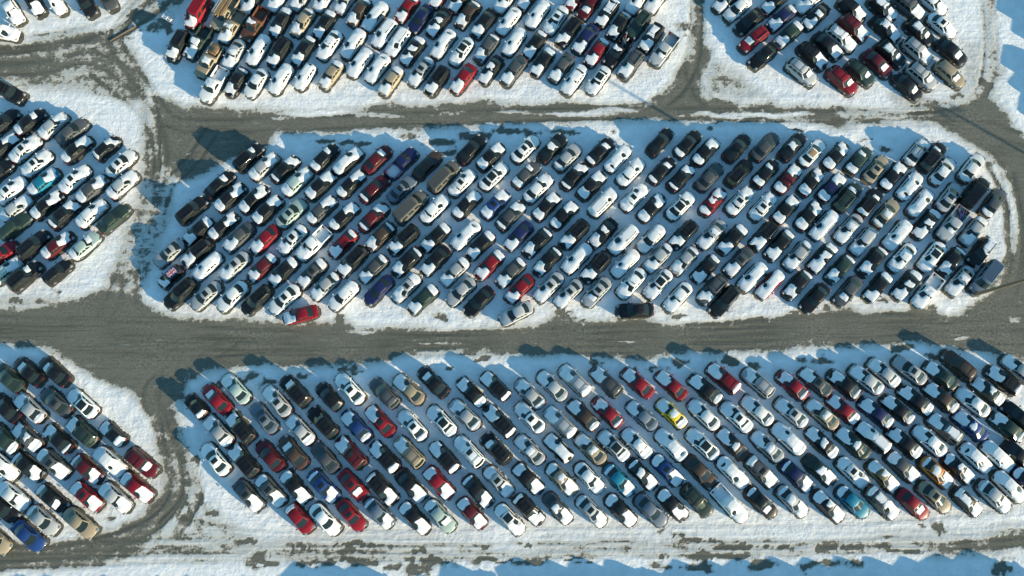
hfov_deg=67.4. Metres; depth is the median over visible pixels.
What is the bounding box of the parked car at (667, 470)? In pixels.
[650,453,684,487]
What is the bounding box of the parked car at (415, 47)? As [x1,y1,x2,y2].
[398,35,425,66]
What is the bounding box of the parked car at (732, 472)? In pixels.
[715,455,750,490]
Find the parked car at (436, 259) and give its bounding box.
[419,244,451,276]
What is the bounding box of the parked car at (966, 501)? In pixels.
[951,486,983,518]
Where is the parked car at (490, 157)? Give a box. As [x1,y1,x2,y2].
[475,141,506,170]
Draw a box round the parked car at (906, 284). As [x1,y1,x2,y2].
[890,268,922,301]
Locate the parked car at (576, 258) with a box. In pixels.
[560,242,593,274]
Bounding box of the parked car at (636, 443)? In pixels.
[620,426,652,459]
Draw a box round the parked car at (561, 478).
[544,461,579,497]
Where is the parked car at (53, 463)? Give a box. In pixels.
[35,447,70,480]
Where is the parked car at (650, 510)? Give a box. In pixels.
[633,492,668,528]
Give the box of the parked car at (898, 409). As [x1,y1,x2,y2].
[880,392,915,425]
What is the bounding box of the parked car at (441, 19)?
[424,7,452,37]
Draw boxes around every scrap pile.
[618,34,628,47]
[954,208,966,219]
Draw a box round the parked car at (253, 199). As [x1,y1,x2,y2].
[237,183,269,213]
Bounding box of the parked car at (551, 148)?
[536,132,567,162]
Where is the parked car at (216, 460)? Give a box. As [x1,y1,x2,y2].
[199,441,230,477]
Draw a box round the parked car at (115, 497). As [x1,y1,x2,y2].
[97,481,133,514]
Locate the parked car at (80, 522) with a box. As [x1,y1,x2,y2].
[61,506,98,540]
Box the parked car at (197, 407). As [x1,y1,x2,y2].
[183,392,209,419]
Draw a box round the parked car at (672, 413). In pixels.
[654,396,688,429]
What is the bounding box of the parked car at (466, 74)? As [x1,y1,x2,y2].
[448,62,476,95]
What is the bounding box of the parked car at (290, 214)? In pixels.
[274,197,307,228]
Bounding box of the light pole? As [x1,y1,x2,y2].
[971,279,1023,297]
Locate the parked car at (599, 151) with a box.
[584,136,615,166]
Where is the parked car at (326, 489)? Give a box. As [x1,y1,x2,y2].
[306,468,340,504]
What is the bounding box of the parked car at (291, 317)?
[282,304,318,325]
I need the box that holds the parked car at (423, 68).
[406,56,434,87]
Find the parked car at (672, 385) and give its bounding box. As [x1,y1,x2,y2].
[654,369,688,401]
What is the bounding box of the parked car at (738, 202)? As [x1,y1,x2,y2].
[725,185,754,215]
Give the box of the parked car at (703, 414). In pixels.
[686,397,721,431]
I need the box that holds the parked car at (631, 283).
[615,266,647,300]
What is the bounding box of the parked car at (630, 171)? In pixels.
[615,156,645,186]
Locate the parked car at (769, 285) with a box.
[754,268,785,300]
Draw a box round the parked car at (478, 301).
[462,285,495,317]
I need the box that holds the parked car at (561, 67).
[547,52,574,83]
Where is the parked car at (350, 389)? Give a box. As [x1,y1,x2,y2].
[333,371,365,405]
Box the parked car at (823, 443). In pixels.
[804,424,839,459]
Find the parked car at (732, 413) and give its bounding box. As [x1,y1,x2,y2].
[718,399,753,433]
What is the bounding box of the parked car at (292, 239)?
[275,223,307,255]
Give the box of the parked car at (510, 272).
[494,256,526,288]
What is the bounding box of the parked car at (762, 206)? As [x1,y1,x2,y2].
[748,191,777,221]
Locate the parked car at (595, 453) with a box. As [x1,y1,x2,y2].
[572,431,607,465]
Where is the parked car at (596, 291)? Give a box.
[580,276,612,308]
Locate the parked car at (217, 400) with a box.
[200,382,232,415]
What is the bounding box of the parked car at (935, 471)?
[918,455,955,490]
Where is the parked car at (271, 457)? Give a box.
[253,438,285,473]
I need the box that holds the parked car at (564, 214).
[549,200,578,229]
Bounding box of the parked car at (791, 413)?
[773,396,809,428]
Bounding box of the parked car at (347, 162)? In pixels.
[331,145,364,175]
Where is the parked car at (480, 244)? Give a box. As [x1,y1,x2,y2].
[465,230,495,260]
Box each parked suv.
[0,24,21,42]
[0,80,25,104]
[5,259,42,291]
[15,229,50,259]
[64,415,99,447]
[123,446,159,479]
[161,277,196,310]
[164,29,190,61]
[175,194,207,224]
[180,237,212,267]
[224,410,255,444]
[226,442,259,478]
[232,142,264,171]
[239,284,272,315]
[264,36,291,68]
[278,373,311,407]
[306,405,338,439]
[333,435,366,470]
[334,244,368,278]
[365,471,399,506]
[367,439,400,473]
[368,376,400,408]
[370,18,397,48]
[383,27,410,56]
[386,223,419,255]
[392,435,425,468]
[423,64,450,95]
[427,439,459,474]
[452,434,484,468]
[479,369,511,401]
[479,431,512,465]
[482,403,516,438]
[512,492,545,527]
[542,404,576,438]
[554,16,581,46]
[557,363,591,396]
[558,218,590,249]
[579,250,611,283]
[587,186,618,217]
[589,364,623,398]
[593,0,619,27]
[606,223,638,255]
[616,48,644,79]
[625,9,651,39]
[637,21,664,52]
[668,219,698,249]
[680,483,714,518]
[696,273,727,305]
[705,361,741,394]
[708,284,740,318]
[725,157,754,187]
[738,25,769,52]
[741,366,774,398]
[744,454,778,489]
[749,220,778,250]
[785,57,818,86]
[797,41,828,70]
[824,23,857,52]
[826,65,859,95]
[832,181,863,212]
[836,0,867,22]
[837,12,870,42]
[844,58,875,86]
[855,187,884,217]
[855,420,891,454]
[867,0,898,21]
[874,39,907,68]
[892,0,926,19]
[901,36,933,64]
[903,17,935,46]
[905,61,938,90]
[917,140,947,171]
[926,411,964,445]
[940,348,977,381]
[966,235,997,267]
[985,364,1021,395]
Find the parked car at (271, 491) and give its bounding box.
[254,473,287,508]
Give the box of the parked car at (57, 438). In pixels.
[41,422,74,454]
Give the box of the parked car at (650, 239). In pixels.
[635,223,666,253]
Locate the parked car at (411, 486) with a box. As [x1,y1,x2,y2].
[394,468,427,504]
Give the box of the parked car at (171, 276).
[157,264,184,289]
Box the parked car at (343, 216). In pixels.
[328,200,360,231]
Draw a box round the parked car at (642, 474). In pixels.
[626,457,659,491]
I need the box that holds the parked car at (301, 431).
[284,413,315,446]
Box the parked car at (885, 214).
[871,197,900,228]
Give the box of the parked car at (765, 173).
[751,158,780,187]
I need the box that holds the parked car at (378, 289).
[362,274,394,306]
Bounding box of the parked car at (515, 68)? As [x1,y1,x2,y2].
[499,54,527,86]
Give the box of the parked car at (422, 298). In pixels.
[406,283,438,315]
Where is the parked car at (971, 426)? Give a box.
[951,408,989,442]
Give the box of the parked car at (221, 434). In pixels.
[201,413,233,447]
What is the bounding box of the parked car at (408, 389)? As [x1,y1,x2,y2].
[391,372,425,406]
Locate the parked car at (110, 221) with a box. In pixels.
[96,202,130,233]
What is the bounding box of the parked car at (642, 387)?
[620,366,654,399]
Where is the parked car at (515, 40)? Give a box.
[501,26,526,56]
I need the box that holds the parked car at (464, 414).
[447,397,481,431]
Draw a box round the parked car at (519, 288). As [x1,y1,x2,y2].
[503,273,535,304]
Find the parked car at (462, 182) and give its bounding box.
[446,167,477,197]
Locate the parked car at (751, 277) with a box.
[736,261,768,292]
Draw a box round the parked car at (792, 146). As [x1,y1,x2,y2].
[778,131,807,160]
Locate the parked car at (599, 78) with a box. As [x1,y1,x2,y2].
[584,64,611,95]
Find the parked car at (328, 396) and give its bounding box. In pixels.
[314,381,342,411]
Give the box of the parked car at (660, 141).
[646,127,674,155]
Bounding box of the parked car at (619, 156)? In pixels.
[603,143,632,172]
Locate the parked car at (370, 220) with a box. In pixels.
[357,200,389,232]
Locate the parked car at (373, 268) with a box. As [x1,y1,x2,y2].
[357,253,388,284]
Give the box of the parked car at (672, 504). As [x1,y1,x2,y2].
[656,487,689,522]
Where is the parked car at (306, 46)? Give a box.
[289,34,316,66]
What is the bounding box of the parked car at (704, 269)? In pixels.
[690,253,720,284]
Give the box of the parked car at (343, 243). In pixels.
[326,228,357,259]
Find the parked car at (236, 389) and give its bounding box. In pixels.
[220,371,251,405]
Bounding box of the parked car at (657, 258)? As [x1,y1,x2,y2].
[642,242,673,273]
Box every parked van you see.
[183,0,211,29]
[392,189,428,223]
[426,159,460,192]
[958,176,990,209]
[967,259,1004,295]
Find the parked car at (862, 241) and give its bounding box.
[848,225,877,256]
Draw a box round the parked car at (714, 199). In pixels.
[698,186,727,216]
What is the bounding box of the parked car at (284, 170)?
[269,154,300,183]
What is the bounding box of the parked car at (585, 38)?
[571,22,599,54]
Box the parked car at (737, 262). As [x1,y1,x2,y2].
[722,246,754,277]
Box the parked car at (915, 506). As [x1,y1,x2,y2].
[896,487,930,521]
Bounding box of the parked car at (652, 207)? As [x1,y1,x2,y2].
[636,192,667,222]
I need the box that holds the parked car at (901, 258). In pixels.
[887,242,917,273]
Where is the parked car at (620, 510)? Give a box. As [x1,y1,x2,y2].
[603,493,638,528]
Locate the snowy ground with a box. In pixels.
[0,0,1023,575]
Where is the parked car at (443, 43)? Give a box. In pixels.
[429,28,456,59]
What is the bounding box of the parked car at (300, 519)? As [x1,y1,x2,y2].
[284,502,314,535]
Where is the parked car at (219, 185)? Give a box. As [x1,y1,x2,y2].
[203,169,235,199]
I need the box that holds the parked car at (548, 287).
[532,271,564,303]
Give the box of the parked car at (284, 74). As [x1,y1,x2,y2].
[267,62,293,95]
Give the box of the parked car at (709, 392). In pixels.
[687,372,723,405]
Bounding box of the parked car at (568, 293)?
[552,278,583,309]
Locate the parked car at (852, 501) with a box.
[835,484,870,520]
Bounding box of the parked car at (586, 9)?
[575,0,600,20]
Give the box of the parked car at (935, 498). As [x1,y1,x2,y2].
[916,479,952,514]
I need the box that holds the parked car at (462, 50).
[447,36,474,66]
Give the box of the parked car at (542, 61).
[528,46,555,77]
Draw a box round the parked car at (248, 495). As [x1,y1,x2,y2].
[231,478,264,513]
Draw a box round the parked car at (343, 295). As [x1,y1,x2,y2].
[326,279,359,311]
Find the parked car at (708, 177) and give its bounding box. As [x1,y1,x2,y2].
[694,161,724,191]
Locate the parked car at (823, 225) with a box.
[808,209,840,241]
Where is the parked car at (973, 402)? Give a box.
[954,385,991,418]
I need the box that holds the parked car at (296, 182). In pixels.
[280,166,313,196]
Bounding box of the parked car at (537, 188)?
[522,172,553,203]
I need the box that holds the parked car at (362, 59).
[345,46,373,78]
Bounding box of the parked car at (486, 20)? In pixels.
[469,7,497,38]
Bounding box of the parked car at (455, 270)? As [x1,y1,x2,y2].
[438,256,469,287]
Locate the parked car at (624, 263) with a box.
[609,248,640,278]
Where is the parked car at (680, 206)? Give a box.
[665,190,696,221]
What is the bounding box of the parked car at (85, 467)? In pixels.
[69,453,103,485]
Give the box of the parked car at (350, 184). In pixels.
[335,169,366,198]
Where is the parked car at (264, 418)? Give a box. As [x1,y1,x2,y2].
[248,401,278,434]
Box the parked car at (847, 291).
[832,275,863,307]
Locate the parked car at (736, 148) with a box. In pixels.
[722,132,751,162]
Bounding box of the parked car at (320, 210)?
[305,194,337,224]
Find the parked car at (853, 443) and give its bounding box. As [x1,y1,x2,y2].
[834,425,871,460]
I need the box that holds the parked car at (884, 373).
[866,356,901,388]
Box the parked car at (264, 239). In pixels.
[248,223,280,255]
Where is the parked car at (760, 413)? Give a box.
[739,393,774,427]
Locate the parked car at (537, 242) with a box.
[521,226,553,258]
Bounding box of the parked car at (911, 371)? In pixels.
[891,354,928,385]
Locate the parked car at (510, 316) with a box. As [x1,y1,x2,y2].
[498,300,534,326]
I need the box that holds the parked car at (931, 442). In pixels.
[911,423,948,457]
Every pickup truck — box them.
[182,24,213,60]
[193,42,224,78]
[197,65,230,103]
[209,0,240,31]
[216,8,247,44]
[239,5,271,42]
[294,224,333,261]
[383,146,418,181]
[602,32,633,67]
[648,30,679,66]
[709,482,749,524]
[910,272,944,309]
[935,204,970,241]
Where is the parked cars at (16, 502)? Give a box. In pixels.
[0,0,1023,555]
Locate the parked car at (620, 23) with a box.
[605,10,631,40]
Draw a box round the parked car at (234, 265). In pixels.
[217,250,250,281]
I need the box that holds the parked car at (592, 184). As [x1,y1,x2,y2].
[576,169,607,200]
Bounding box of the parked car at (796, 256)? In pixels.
[782,239,813,271]
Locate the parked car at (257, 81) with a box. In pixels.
[242,67,268,98]
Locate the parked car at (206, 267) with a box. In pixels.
[190,251,222,281]
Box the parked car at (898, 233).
[881,218,912,251]
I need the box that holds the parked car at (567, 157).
[552,142,582,171]
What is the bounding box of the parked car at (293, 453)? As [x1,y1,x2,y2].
[276,435,308,470]
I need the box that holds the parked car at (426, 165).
[411,149,443,179]
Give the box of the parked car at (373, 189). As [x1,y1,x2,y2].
[357,173,390,203]
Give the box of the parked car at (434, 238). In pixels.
[419,221,451,252]
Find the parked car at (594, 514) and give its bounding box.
[575,493,608,528]
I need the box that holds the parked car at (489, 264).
[473,248,505,280]
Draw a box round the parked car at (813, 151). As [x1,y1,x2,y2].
[798,138,826,167]
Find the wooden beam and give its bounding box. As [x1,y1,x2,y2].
[110,26,135,40]
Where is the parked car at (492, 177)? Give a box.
[478,160,509,191]
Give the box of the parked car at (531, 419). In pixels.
[513,400,545,433]
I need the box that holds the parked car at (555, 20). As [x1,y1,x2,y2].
[542,4,568,35]
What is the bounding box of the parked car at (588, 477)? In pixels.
[573,461,605,495]
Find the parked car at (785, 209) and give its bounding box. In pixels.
[771,193,800,225]
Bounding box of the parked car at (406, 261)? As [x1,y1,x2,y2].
[389,245,423,277]
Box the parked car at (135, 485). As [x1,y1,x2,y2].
[119,471,154,504]
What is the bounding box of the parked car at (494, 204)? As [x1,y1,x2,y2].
[479,188,510,219]
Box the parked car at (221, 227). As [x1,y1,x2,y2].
[207,211,239,240]
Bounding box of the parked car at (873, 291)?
[862,271,892,303]
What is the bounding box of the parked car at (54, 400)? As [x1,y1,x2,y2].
[38,385,73,417]
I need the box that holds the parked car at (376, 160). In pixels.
[361,144,392,173]
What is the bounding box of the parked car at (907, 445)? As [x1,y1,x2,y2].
[885,424,923,459]
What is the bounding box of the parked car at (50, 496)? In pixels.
[34,483,69,514]
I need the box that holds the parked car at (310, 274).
[295,257,327,289]
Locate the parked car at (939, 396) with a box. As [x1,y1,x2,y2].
[922,380,959,413]
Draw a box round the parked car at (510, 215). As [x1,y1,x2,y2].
[494,199,526,230]
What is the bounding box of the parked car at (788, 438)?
[770,420,806,456]
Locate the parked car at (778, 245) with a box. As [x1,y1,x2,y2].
[763,228,794,261]
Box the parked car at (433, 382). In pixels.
[416,365,449,398]
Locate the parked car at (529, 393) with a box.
[513,377,545,409]
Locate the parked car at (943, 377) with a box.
[922,359,959,390]
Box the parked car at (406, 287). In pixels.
[390,272,421,303]
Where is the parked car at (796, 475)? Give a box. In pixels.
[779,458,814,493]
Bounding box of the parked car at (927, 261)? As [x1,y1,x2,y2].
[916,240,946,273]
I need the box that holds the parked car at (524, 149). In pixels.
[510,134,540,163]
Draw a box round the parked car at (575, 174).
[559,161,588,190]
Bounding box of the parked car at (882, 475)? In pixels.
[865,458,900,493]
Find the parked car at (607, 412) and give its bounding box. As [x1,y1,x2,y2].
[591,396,624,429]
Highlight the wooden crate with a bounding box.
[208,43,220,56]
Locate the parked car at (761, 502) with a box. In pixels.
[745,485,778,520]
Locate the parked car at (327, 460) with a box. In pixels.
[308,440,339,474]
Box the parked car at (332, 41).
[315,29,342,61]
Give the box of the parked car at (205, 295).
[188,280,222,311]
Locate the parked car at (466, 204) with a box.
[451,188,482,219]
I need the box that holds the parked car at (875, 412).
[857,395,894,428]
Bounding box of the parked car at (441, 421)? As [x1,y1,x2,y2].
[425,404,457,437]
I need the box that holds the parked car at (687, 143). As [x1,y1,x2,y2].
[673,129,702,157]
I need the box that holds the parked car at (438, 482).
[422,465,455,501]
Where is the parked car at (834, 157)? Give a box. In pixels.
[821,140,850,170]
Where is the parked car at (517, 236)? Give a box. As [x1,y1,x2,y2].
[502,220,533,251]
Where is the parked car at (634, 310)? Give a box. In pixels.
[616,302,653,318]
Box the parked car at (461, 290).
[444,276,476,307]
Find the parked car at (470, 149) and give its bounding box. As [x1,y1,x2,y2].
[455,133,486,164]
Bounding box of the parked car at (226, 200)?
[213,181,246,212]
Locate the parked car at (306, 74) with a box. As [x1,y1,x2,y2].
[292,63,316,90]
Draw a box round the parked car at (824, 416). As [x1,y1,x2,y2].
[803,396,840,430]
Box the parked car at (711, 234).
[695,218,727,250]
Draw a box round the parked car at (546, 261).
[531,245,562,276]
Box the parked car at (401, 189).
[386,174,417,203]
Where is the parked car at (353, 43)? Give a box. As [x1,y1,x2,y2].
[339,27,366,59]
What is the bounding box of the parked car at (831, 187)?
[816,171,847,202]
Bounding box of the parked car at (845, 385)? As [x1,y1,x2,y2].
[826,368,862,400]
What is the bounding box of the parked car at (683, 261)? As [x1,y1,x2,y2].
[669,245,698,276]
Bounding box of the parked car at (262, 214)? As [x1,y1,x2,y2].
[250,194,283,225]
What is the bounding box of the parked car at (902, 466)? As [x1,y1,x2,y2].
[884,449,921,484]
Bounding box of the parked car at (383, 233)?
[363,220,395,252]
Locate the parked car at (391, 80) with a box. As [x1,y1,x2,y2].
[376,65,403,96]
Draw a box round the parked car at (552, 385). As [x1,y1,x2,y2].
[535,369,568,402]
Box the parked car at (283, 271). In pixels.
[266,255,298,287]
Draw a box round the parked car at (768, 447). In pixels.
[749,428,785,463]
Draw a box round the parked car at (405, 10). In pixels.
[393,0,418,23]
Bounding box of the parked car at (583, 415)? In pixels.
[565,397,600,431]
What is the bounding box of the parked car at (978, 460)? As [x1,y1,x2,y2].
[958,441,993,474]
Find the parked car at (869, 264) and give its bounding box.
[857,244,888,277]
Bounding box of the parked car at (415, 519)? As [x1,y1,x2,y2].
[398,500,431,536]
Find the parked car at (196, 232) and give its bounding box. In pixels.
[181,216,213,245]
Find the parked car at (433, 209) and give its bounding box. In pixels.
[418,192,450,223]
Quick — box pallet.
[161,11,173,22]
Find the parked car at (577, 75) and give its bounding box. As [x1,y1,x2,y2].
[559,63,588,95]
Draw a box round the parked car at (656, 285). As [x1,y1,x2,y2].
[642,268,673,300]
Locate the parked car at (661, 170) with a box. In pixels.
[647,155,676,184]
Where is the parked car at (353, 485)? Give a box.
[336,468,369,503]
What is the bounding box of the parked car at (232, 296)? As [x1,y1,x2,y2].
[214,280,248,312]
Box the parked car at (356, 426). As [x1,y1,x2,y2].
[339,408,372,443]
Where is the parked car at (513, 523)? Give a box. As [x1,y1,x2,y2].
[493,502,526,537]
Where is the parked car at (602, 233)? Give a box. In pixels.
[587,217,618,249]
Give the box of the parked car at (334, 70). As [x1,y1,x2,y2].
[317,59,343,90]
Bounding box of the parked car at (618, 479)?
[602,462,636,497]
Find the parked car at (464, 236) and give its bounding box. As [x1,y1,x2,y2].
[449,219,481,250]
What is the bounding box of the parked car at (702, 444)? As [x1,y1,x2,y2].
[684,426,720,461]
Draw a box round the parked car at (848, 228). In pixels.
[833,212,863,244]
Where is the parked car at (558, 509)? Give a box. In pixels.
[541,491,573,526]
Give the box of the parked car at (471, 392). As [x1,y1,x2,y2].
[455,375,486,408]
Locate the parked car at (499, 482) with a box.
[482,464,515,499]
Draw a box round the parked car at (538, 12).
[524,0,550,29]
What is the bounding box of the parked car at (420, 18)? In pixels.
[407,3,433,33]
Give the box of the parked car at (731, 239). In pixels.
[716,223,748,255]
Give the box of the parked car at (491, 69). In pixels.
[477,54,504,84]
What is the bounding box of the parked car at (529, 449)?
[513,432,545,466]
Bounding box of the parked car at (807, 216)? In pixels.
[794,199,823,231]
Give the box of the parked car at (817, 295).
[798,282,830,314]
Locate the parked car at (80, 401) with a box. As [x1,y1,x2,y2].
[65,387,99,419]
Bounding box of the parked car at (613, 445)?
[596,428,630,462]
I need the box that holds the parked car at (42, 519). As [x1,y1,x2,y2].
[25,504,60,537]
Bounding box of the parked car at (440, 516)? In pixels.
[423,498,457,534]
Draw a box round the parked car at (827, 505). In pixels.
[811,489,846,524]
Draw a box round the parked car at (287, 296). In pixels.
[267,283,300,315]
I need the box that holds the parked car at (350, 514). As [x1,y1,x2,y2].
[335,498,366,532]
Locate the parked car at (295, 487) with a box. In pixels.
[279,469,311,505]
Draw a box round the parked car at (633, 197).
[619,182,649,211]
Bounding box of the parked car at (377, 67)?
[363,52,390,84]
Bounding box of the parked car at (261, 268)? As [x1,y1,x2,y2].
[245,252,277,283]
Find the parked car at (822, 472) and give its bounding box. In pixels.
[803,453,838,487]
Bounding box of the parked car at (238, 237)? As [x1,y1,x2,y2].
[221,221,254,253]
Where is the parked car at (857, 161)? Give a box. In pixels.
[844,145,873,175]
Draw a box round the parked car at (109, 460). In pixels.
[92,445,127,478]
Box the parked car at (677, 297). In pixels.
[662,281,693,313]
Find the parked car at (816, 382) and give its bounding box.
[797,365,833,397]
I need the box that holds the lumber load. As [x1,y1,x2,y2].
[213,0,231,16]
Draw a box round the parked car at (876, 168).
[861,154,890,183]

